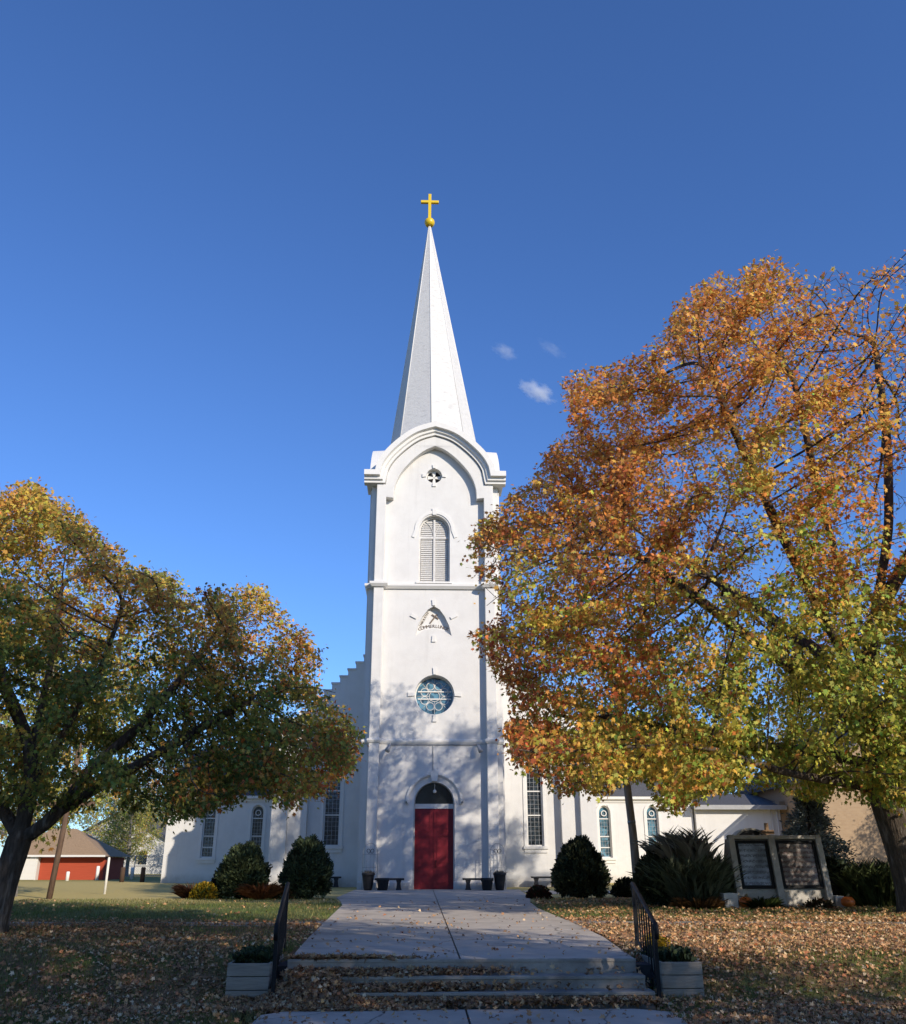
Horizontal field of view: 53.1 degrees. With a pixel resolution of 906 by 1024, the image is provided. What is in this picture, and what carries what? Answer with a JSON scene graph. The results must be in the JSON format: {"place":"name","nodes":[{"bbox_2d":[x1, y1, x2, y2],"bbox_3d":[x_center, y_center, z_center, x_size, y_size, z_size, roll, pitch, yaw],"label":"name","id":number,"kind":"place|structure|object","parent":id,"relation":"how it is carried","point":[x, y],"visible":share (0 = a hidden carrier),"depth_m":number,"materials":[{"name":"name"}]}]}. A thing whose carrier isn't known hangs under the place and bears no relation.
{"place":"outdoors","nodes":[
{"label":"outdoors","id":0,"kind":"place"},
{"bbox_2d":[20,829,130,879],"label":"garage house","id":1,"kind":"structure","parent":0,"point":[84,855],"depth_m":66.56,"materials":[{"name":"red"}]},
{"bbox_2d":[20,859,36,879],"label":"garage door","id":2,"kind":"structure","parent":1,"relation":"in","point":[28,872],"depth_m":65.76,"materials":[{"name":"white metal"}]},
{"bbox_2d":[83,810,166,873],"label":"white house","id":3,"kind":"structure","parent":0,"point":[158,850],"depth_m":103.91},
{"bbox_2d":[136,851,148,864],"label":"window","id":4,"kind":"structure","parent":3,"relation":"in","point":[142,859],"depth_m":103.52,"materials":[{"name":"grey glass"}]},
{"bbox_2d":[9,920,324,928],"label":"sidewalk","id":5,"kind":"structure","parent":0,"point":[321,922],"depth_m":17.92,"materials":[{"name":"concrete"}]},
{"bbox_2d":[160,194,693,889],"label":"church","id":6,"kind":"structure","parent":0,"point":[436,794],"depth_m":46.38,"materials":[{"name":"white paint"}]},
{"bbox_2d":[196,807,218,862],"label":"transept window","id":7,"kind":"structure","parent":6,"relation":"in","point":[210,827],"depth_m":56.14,"materials":[{"name":"grey glass"}]},
{"bbox_2d":[247,802,266,855],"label":"transept window","id":8,"kind":"structure","parent":6,"relation":"in","point":[258,826],"depth_m":56.53,"materials":[{"name":"blue glass"}]},
{"bbox_2d":[319,762,344,852],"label":"nave window","id":9,"kind":"structure","parent":6,"relation":"in","point":[333,816],"depth_m":46.88,"materials":[{"name":"grey glass"}]},
{"bbox_2d":[413,783,453,888],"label":"front door","id":10,"kind":"structure","parent":6,"relation":"in","point":[433,853],"depth_m":42.04,"materials":[{"name":"red paint"}]},
{"bbox_2d":[416,517,451,583],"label":"belfry window","id":11,"kind":"structure","parent":6,"relation":"in","point":[434,533],"depth_m":47.19,"materials":[{"name":"grey wood"}]},
{"bbox_2d":[426,471,441,482],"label":"round window","id":12,"kind":"structure","parent":6,"relation":"in","point":[436,477],"depth_m":48.70,"materials":[{"name":"white paint"}]},
{"bbox_2d":[415,677,453,713],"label":"rose window","id":13,"kind":"structure","parent":6,"relation":"in","point":[434,695],"depth_m":44.71,"materials":[{"name":"blue glass"}]},
{"bbox_2d":[522,758,548,852],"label":"nave window","id":14,"kind":"structure","parent":6,"relation":"in","point":[534,817],"depth_m":47.26,"materials":[{"name":"grey glass"}]},
{"bbox_2d":[596,803,616,862],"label":"transept window","id":15,"kind":"structure","parent":6,"relation":"in","point":[603,824],"depth_m":56.99,"materials":[{"name":"blue glass"}]},
{"bbox_2d":[644,803,661,843],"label":"transept window","id":16,"kind":"structure","parent":6,"relation":"in","point":[651,823],"depth_m":57.33,"materials":[{"name":"blue glass"}]},
{"bbox_2d":[0,874,905,1023],"bbox_3d":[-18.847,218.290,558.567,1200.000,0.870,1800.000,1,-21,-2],"label":"lawn","id":17,"kind":"structure","parent":0,"point":[150,888],"depth_m":11.84,"materials":[{"name":"plant"}]},
{"bbox_2d":[0,765,82,846],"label":"ash tree","id":18,"kind":"object","parent":17,"relation":"on","point":[1,824],"visible":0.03,"depth_m":80.41,"materials":[{"name":"green plant"}]},
{"bbox_2d":[37,743,94,898],"bbox_3d":[-13.555,10.735,31.628,2.000,5.310,0.237,1,-21,-2],"label":"utility pole","id":19,"kind":"object","parent":17,"relation":"on","point":[52,881],"visible":0.42,"depth_m":31.27,"materials":[{"name":"wood"}]},
{"bbox_2d":[65,871,69,880],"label":"white bollard","id":20,"kind":"object","parent":17,"relation":"on","point":[67,875],"visible":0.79,"depth_m":62.27,"materials":[{"name":"paint"}]},
{"bbox_2d":[0,556,168,896],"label":"ash tree","id":21,"kind":"object","parent":17,"relation":"on","point":[6,719],"visible":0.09,"depth_m":34.87,"materials":[{"name":"green plant"}]},
{"bbox_2d":[95,866,99,879],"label":"white bollard","id":22,"kind":"object","parent":17,"relation":"on","point":[97,873],"visible":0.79,"depth_m":64.23,"materials":[{"name":"paint"}]},
{"bbox_2d":[103,857,109,893],"bbox_3d":[-13.613,14.321,35.623,0.100,1.400,0.095,1,-21,-2],"label":"steel post","id":23,"kind":"object","parent":17,"relation":"on","point":[106,876],"visible":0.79,"depth_m":35.59,"materials":[{"name":"white metal"}]},
{"bbox_2d":[72,787,159,858],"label":"ash tree","id":24,"kind":"object","parent":17,"relation":"on","point":[90,818],"visible":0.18,"depth_m":96.28,"materials":[{"name":"green plant"}]},
{"bbox_2d":[119,867,125,881],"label":"wooden bollard","id":25,"kind":"object","parent":17,"relation":"on","point":[122,874],"visible":0.79,"depth_m":58.17,"materials":[{"name":"brown wood"}]},
{"bbox_2d":[99,788,164,876],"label":"ash tree","id":26,"kind":"object","parent":17,"relation":"on","point":[140,836],"visible":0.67,"depth_m":83.48,"materials":[{"name":"green plant"}]},
{"bbox_2d":[130,867,133,878],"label":"white bollard","id":27,"kind":"object","parent":17,"relation":"on","point":[132,873],"visible":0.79,"depth_m":67.99,"materials":[{"name":"paint"}]},
{"bbox_2d":[103,750,180,824],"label":"street tree","id":28,"kind":"object","parent":17,"relation":"on","point":[151,786],"visible":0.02,"depth_m":119.41,"materials":[{"name":"green plant"}]},
{"bbox_2d":[140,867,145,881],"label":"wooden bollard","id":29,"kind":"object","parent":17,"relation":"on","point":[142,874],"visible":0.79,"depth_m":58.21,"materials":[{"name":"brown wood"}]},
{"bbox_2d":[123,856,162,876],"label":"wire fence","id":30,"kind":"object","parent":17,"relation":"on","point":[143,866],"visible":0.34,"depth_m":78.44,"materials":[{"name":"metal"}]},
{"bbox_2d":[170,882,195,897],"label":"perennial clump","id":31,"kind":"object","parent":17,"relation":"on","point":[181,891],"visible":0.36,"depth_m":30.95,"materials":[{"name":"brown plant"}]},
{"bbox_2d":[0,477,368,934],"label":"maple tree","id":32,"kind":"object","parent":17,"relation":"on","point":[251,756],"visible":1,"depth_m":15.50,"materials":[{"name":"green plant"}]},
{"bbox_2d":[188,881,218,898],"bbox_3d":[-8.404,12.755,30.590,1.032,0.630,1.071,1,-21,-2],"label":"yellow chrysanthemum","id":33,"kind":"object","parent":17,"relation":"on","point":[205,889],"visible":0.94,"depth_m":30.36,"materials":[{"name":"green plant"}]},
{"bbox_2d":[211,869,231,897],"bbox_3d":[-8.020,12.892,31.532,1.030,1.120,1.012,1,-21,-2],"label":"dark shrub","id":34,"kind":"object","parent":17,"relation":"on","point":[213,880],"visible":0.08,"depth_m":31.30,"materials":[{"name":"green plant"}]},
{"bbox_2d":[214,840,272,898],"bbox_3d":[-7.235,12.379,31.343,1.946,1.959,2.042,1,-21,-2],"label":"rounded evergreen","id":35,"kind":"object","parent":17,"relation":"on","point":[245,863],"visible":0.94,"depth_m":30.80,"materials":[{"name":"green plant"}]},
{"bbox_2d":[225,944,283,997],"bbox_3d":[-2.441,5.701,11.255,0.577,0.581,1.150,1,-21,-2],"label":"planter box","id":36,"kind":"object","parent":17,"relation":"on","point":[249,970],"visible":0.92,"depth_m":10.74,"materials":[{"name":"grey wood"}]},
{"bbox_2d":[234,881,284,899],"bbox_3d":[-6.382,12.632,30.279,1.904,0.644,1.900,1,-21,-2],"label":"perennial clump","id":37,"kind":"object","parent":17,"relation":"on","point":[265,891],"visible":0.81,"depth_m":29.90,"materials":[{"name":"brown plant"}]},
{"bbox_2d":[271,882,289,994],"bbox_3d":[-2.212,5.479,11.616,0.054,1.325,2.410,3,-21,-6],"label":"handrail","id":38,"kind":"object","parent":17,"relation":"on","point":[280,932],"visible":0.93,"depth_m":11.36,"materials":[{"name":"black metal"}]},
{"bbox_2d":[270,889,298,899],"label":"plant","id":39,"kind":"object","parent":17,"relation":"on","point":[291,895],"visible":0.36,"depth_m":30.22,"materials":[{"name":"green plant"}]},
{"bbox_2d":[242,981,334,1017],"bbox_3d":[-1.725,5.645,10.576,2.500,0.302,1.400,1,-21,-2],"label":"leaf heap","id":40,"kind":"object","parent":17,"relation":"on","point":[280,1010],"visible":0.04,"depth_m":10.41,"materials":[{"name":"brown plant"}]},
{"bbox_2d":[277,833,333,898],"bbox_3d":[-5.088,12.325,31.446,1.955,2.222,2.080,1,-21,-2],"label":"rounded evergreen","id":41,"kind":"object","parent":17,"relation":"on","point":[306,872],"visible":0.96,"depth_m":30.91,"materials":[{"name":"green plant"}]},
{"bbox_2d":[331,876,340,886],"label":"bench","id":42,"kind":"object","parent":17,"relation":"on","point":[336,878],"visible":0.48,"depth_m":45.03,"materials":[{"name":"stone"}]},
{"bbox_2d":[0,897,905,1023],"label":"fallen leaves","id":43,"kind":"object","parent":17,"relation":"on","point":[293,993],"visible":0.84,"depth_m":11.08,"materials":[{"name":"brown plant"}]},
{"bbox_2d":[295,889,632,958],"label":"walkway","id":44,"kind":"structure","parent":17,"relation":"on","point":[361,930],"depth_m":16.15,"materials":[{"name":"concrete"}]},
{"bbox_2d":[362,870,374,889],"bbox_3d":[-3.715,16.168,39.831,0.665,0.857,0.683,1,-21,-2],"label":"tall planter","id":45,"kind":"object","parent":44,"relation":"on","point":[368,878],"visible":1,"depth_m":39.67,"materials":[{"name":"black plastic"}]},
{"bbox_2d":[362,843,377,879],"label":"trellis","id":46,"kind":"object","parent":44,"relation":"on","point":[370,849],"visible":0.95,"depth_m":40.60,"materials":[{"name":"black metal"}]},
{"bbox_2d":[377,878,389,889],"bbox_3d":[-3.070,16.313,39.713,0.580,0.500,0.580,1,-21,-2],"label":"planter","id":47,"kind":"object","parent":44,"relation":"on","point":[382,883],"visible":0.98,"depth_m":39.53,"materials":[{"name":"black plastic"}]},
{"bbox_2d":[375,878,403,889],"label":"bench","id":48,"kind":"object","parent":44,"relation":"on","point":[398,881],"visible":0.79,"depth_m":40.03,"materials":[{"name":"stone"}]},
{"bbox_2d":[462,878,482,889],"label":"bench","id":49,"kind":"object","parent":44,"relation":"on","point":[468,880],"visible":0.48,"depth_m":40.13,"materials":[{"name":"stone"}]},
{"bbox_2d":[480,878,493,889],"bbox_3d":[1.498,16.365,39.847,0.580,0.500,0.580,1,-21,-2],"label":"planter","id":50,"kind":"object","parent":44,"relation":"on","point":[487,883],"visible":0.96,"depth_m":39.66,"materials":[{"name":"black plastic"}]},
{"bbox_2d":[490,843,505,888],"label":"trellis","id":51,"kind":"object","parent":44,"relation":"on","point":[497,854],"visible":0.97,"depth_m":40.70,"materials":[{"name":"white metal"}]},
{"bbox_2d":[493,870,505,889],"bbox_3d":[2.100,16.235,40.024,0.719,0.871,0.666,1,-21,-2],"label":"tall planter","id":52,"kind":"object","parent":44,"relation":"on","point":[499,878],"visible":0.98,"depth_m":39.84,"materials":[{"name":"black plastic"}]},
{"bbox_2d":[283,958,655,1012],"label":"entry steps","id":53,"kind":"structure","parent":17,"relation":"on","point":[628,977],"depth_m":10.90,"materials":[{"name":"concrete"}]},
{"bbox_2d":[253,1009,690,1023],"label":"walk","id":54,"kind":"structure","parent":17,"relation":"on","point":[508,1016],"depth_m":9.59,"materials":[{"name":"concrete"}]},
{"bbox_2d":[525,884,552,898],"bbox_3d":[2.935,12.953,30.910,0.967,0.485,0.990,1,-21,-2],"label":"red chrysanthemum","id":55,"kind":"object","parent":17,"relation":"on","point":[541,891],"visible":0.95,"depth_m":30.71,"materials":[{"name":"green plant"}]},
{"bbox_2d":[531,876,553,886],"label":"bench","id":56,"kind":"object","parent":17,"relation":"on","point":[536,878],"visible":0.56,"depth_m":45.34,"materials":[{"name":"stone"}]},
{"bbox_2d":[550,834,612,898],"bbox_3d":[4.458,12.398,31.698,2.214,2.142,2.184,1,-21,-2],"label":"rounded evergreen","id":57,"kind":"object","parent":17,"relation":"on","point":[582,871],"visible":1,"depth_m":31.15,"materials":[{"name":"green plant"}]},
{"bbox_2d":[609,876,632,897],"bbox_3d":[6.233,13.335,32.177,1.320,0.792,1.359,-8,-22,19],"label":"dark shrub","id":58,"kind":"object","parent":17,"relation":"on","point":[620,887],"visible":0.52,"depth_m":31.88,"materials":[{"name":"green plant"}]},
{"bbox_2d":[613,664,639,876],"bbox_3d":[5.559,8.511,29.080,0.601,7.609,0.290,1,-21,-2],"label":"utility pole","id":59,"kind":"object","parent":17,"relation":"on","point":[632,829],"visible":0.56,"depth_m":28.48,"materials":[{"name":"wood"}]},
{"bbox_2d":[630,882,662,1007],"bbox_3d":[2.497,5.532,11.754,0.054,1.326,2.413,-2,-21,4],"label":"handrail","id":60,"kind":"object","parent":17,"relation":"on","point":[636,898],"visible":0.91,"depth_m":11.55,"materials":[{"name":"black metal"}]},
{"bbox_2d":[628,845,677,906],"bbox_3d":[5.868,10.304,25.631,1.916,1.722,1.818,1,-21,-2],"label":"rounded evergreen","id":61,"kind":"object","parent":17,"relation":"on","point":[650,896],"visible":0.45,"depth_m":25.15,"materials":[{"name":"green plant"}]},
{"bbox_2d":[639,933,704,1001],"bbox_3d":[2.738,5.718,11.442,0.552,0.686,1.186,1,-21,-2],"label":"planter box","id":62,"kind":"object","parent":17,"relation":"on","point":[681,972],"visible":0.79,"depth_m":10.89,"materials":[{"name":"grey wood"}]},
{"bbox_2d":[458,249,905,913],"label":"maple tree","id":63,"kind":"object","parent":17,"relation":"on","point":[684,755],"visible":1,"depth_m":21.62,"materials":[{"name":"orange plant"}]},
{"bbox_2d":[625,825,748,906],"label":"ornamental grass","id":64,"kind":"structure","parent":17,"relation":"on","point":[699,872],"depth_m":24.84,"materials":[{"name":"green plant"}]},
{"bbox_2d":[669,896,729,908],"bbox_3d":[6.528,10.341,24.000,1.648,0.367,1.578,1,-21,-2],"label":"perennial clump","id":65,"kind":"object","parent":17,"relation":"on","point":[710,902],"visible":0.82,"depth_m":23.68,"materials":[{"name":"brown plant"}]},
{"bbox_2d":[719,893,738,908],"bbox_3d":[7.406,10.449,24.366,0.370,0.380,0.500,1,-21,-2],"label":"planter trough","id":66,"kind":"object","parent":17,"relation":"on","point":[732,898],"visible":0.61,"depth_m":24.15,"materials":[{"name":"grey concrete"}]},
{"bbox_2d":[739,894,751,907],"bbox_3d":[7.799,10.355,24.147,0.353,0.349,0.359,1,-21,-2],"label":"pumpkin","id":67,"kind":"object","parent":17,"relation":"on","point":[743,901],"visible":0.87,"depth_m":24.04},
{"bbox_2d":[732,828,764,834],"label":"grotto arch","id":68,"kind":"structure","parent":17,"relation":"on","point":[749,831],"depth_m":27.91,"materials":[{"name":"stone"}]},
{"bbox_2d":[738,894,784,908],"bbox_3d":[8.219,10.391,24.151,1.382,0.384,1.438,1,-21,-2],"label":"garden tuft","id":69,"kind":"object","parent":17,"relation":"on","point":[762,902],"visible":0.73,"depth_m":23.84,"materials":[{"name":"green plant"}]},
{"bbox_2d":[760,823,773,834],"bbox_3d":[9.584,10.587,27.337,0.600,2.270,0.600,1,-21,-2],"label":"stone cross","id":70,"kind":"object","parent":17,"relation":"on","point":[766,831],"visible":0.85,"depth_m":27.61,"materials":[{"name":"stone"}]},
{"bbox_2d":[724,835,834,907],"bbox_3d":[9.017,9.992,25.250,2.630,1.870,0.985,1,-21,-2],"label":"notice board","id":71,"kind":"object","parent":17,"relation":"on","point":[792,870],"visible":0.73,"depth_m":25.07,"materials":[{"name":"concrete"}]},
{"bbox_2d":[763,695,832,742],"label":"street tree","id":72,"kind":"object","parent":17,"relation":"on","point":[777,733],"depth_m":76.02,"materials":[{"name":"plant"}]},
{"bbox_2d":[802,897,836,908],"bbox_3d":[9.770,10.432,24.167,0.901,0.321,0.922,1,-21,-2],"label":"plant","id":73,"kind":"object","parent":17,"relation":"on","point":[817,902],"visible":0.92,"depth_m":24.04,"materials":[{"name":"green plant"}]},
{"bbox_2d":[779,789,861,866],"bbox_3d":[11.040,10.288,27.896,3.823,3.467,3.715,1,-21,-2],"label":"blue spruce","id":74,"kind":"object","parent":17,"relation":"on","point":[810,813],"visible":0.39,"depth_m":27.92,"materials":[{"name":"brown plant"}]},
{"bbox_2d":[825,855,846,895],"bbox_3d":[10.668,10.386,25.562,0.927,1.362,0.985,1,-21,-2],"label":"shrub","id":75,"kind":"object","parent":17,"relation":"on","point":[834,864],"visible":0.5,"depth_m":25.36,"materials":[{"name":"green plant"}]},
{"bbox_2d":[833,896,843,907],"bbox_3d":[10.474,10.593,24.628,0.220,0.300,0.300,1,-21,-2],"label":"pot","id":76,"kind":"object","parent":17,"relation":"on","point":[837,900],"visible":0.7,"depth_m":24.51,"materials":[{"name":"grey concrete"}]},
{"bbox_2d":[841,893,854,906],"bbox_3d":[10.595,10.423,24.323,0.353,0.349,0.359,1,-21,-2],"label":"pumpkin","id":77,"kind":"object","parent":17,"relation":"on","point":[847,901],"visible":0.89,"depth_m":24.20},
{"bbox_2d":[829,856,895,906],"bbox_3d":[11.792,10.387,25.508,3.281,1.367,3.391,1,-21,-2],"label":"bush","id":78,"kind":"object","parent":17,"relation":"on","point":[867,883],"depth_m":24.74,"materials":[{"name":"green plant"}]},
{"bbox_2d":[0,0,905,855],"label":"sky","id":79,"kind":"structure","parent":0,"point":[213,230],"materials":[{"name":"blue"}]},
{"bbox_2d":[277,960,652,985],"bbox_3d":[-0.492,11.482,26.006,5.200,0.240,31.800,1,-21,-2],"label":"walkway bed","id":80,"kind":"object","parent":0,"point":[645,967],"depth_m":11.28,"materials":[{"name":"soil"}]},
{"bbox_2d":[567,920,904,931],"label":"sidewalk","id":81,"kind":"structure","parent":0,"point":[574,922],"depth_m":18.22,"materials":[{"name":"concrete"}]},
{"bbox_2d":[690,794,787,858],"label":"parish hall","id":82,"kind":"structure","parent":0,"point":[728,814],"depth_m":57.15,"materials":[{"name":"white paint"}]},
{"bbox_2d":[734,694,902,865],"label":"brick building","id":83,"kind":"structure","parent":0,"point":[856,823],"depth_m":51.92,"materials":[{"name":"beige brick"}]}
]}

